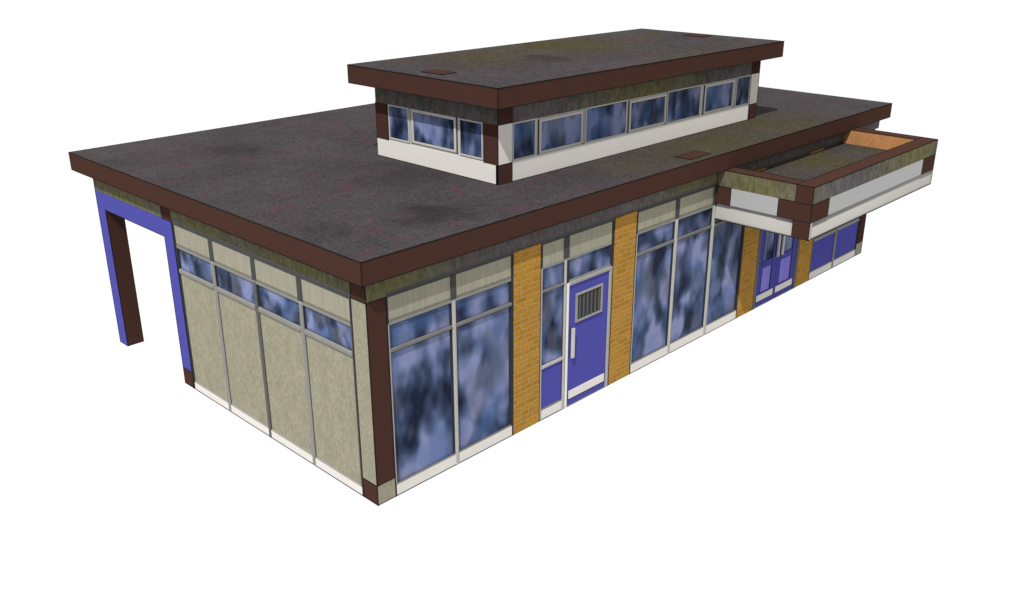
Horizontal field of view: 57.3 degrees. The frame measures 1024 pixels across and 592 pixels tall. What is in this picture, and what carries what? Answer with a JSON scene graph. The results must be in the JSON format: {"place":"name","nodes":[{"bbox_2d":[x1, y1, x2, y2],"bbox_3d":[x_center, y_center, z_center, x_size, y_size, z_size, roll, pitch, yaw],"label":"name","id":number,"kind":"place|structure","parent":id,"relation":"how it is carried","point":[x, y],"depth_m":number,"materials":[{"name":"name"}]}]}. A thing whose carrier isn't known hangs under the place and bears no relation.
{"place":"outdoors","nodes":[
{"label":"outdoors","id":0,"kind":"place"},
{"bbox_2d":[68,28,937,505],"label":"flat roofed building","id":1,"kind":"structure","parent":0,"point":[424,268],"depth_m":15.17,"materials":[{"name":"brown concrete"}]},
{"bbox_2d":[386,255,513,494],"bbox_3d":[-0.819,1.095,13.351,0.087,2.968,2.367,20,29,40],"label":"window","id":2,"kind":"structure","parent":1,"relation":"in","point":[450,339],"depth_m":13.29,"materials":[{"name":"blue glass"}]},
{"bbox_2d":[567,271,608,405],"bbox_3d":[1.248,0.707,15.461,0.126,2.130,1.006,20,29,40],"label":"door","id":3,"kind":"structure","parent":1,"relation":"in","point":[588,298],"depth_m":15.44,"materials":[{"name":"blue paint"}]},
{"bbox_2d":[629,186,744,372],"bbox_3d":[3.287,-0.467,17.303,0.087,2.968,3.572,20,29,40],"label":"window","id":4,"kind":"structure","parent":1,"relation":"in","point":[687,267],"depth_m":17.10,"materials":[{"name":"blue glass"}]},
{"bbox_2d":[754,230,780,307],"bbox_3d":[5.296,-0.834,19.359,0.126,2.130,0.761,20,29,40],"label":"door leaf","id":5,"kind":"structure","parent":1,"relation":"in","point":[770,242],"depth_m":19.47,"materials":[{"name":"blue paint"}]},
{"bbox_2d":[773,235,797,297],"bbox_3d":[5.856,-1.047,19.898,0.126,2.130,0.820,20,29,40],"label":"door leaf","id":6,"kind":"structure","parent":1,"relation":"in","point":[785,263],"depth_m":20.06,"materials":[{"name":"blue paint"}]},
{"bbox_2d":[808,217,859,279],"bbox_3d":[7.422,-2.041,21.285,0.087,2.968,2.356,20,29,40],"label":"panelled window","id":7,"kind":"structure","parent":1,"relation":"in","point":[834,247],"depth_m":21.60,"materials":[{"name":"blue"}]},
{"bbox_2d":[0,0,1023,591],"label":"sky","id":8,"kind":"structure","parent":0,"point":[860,427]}
]}

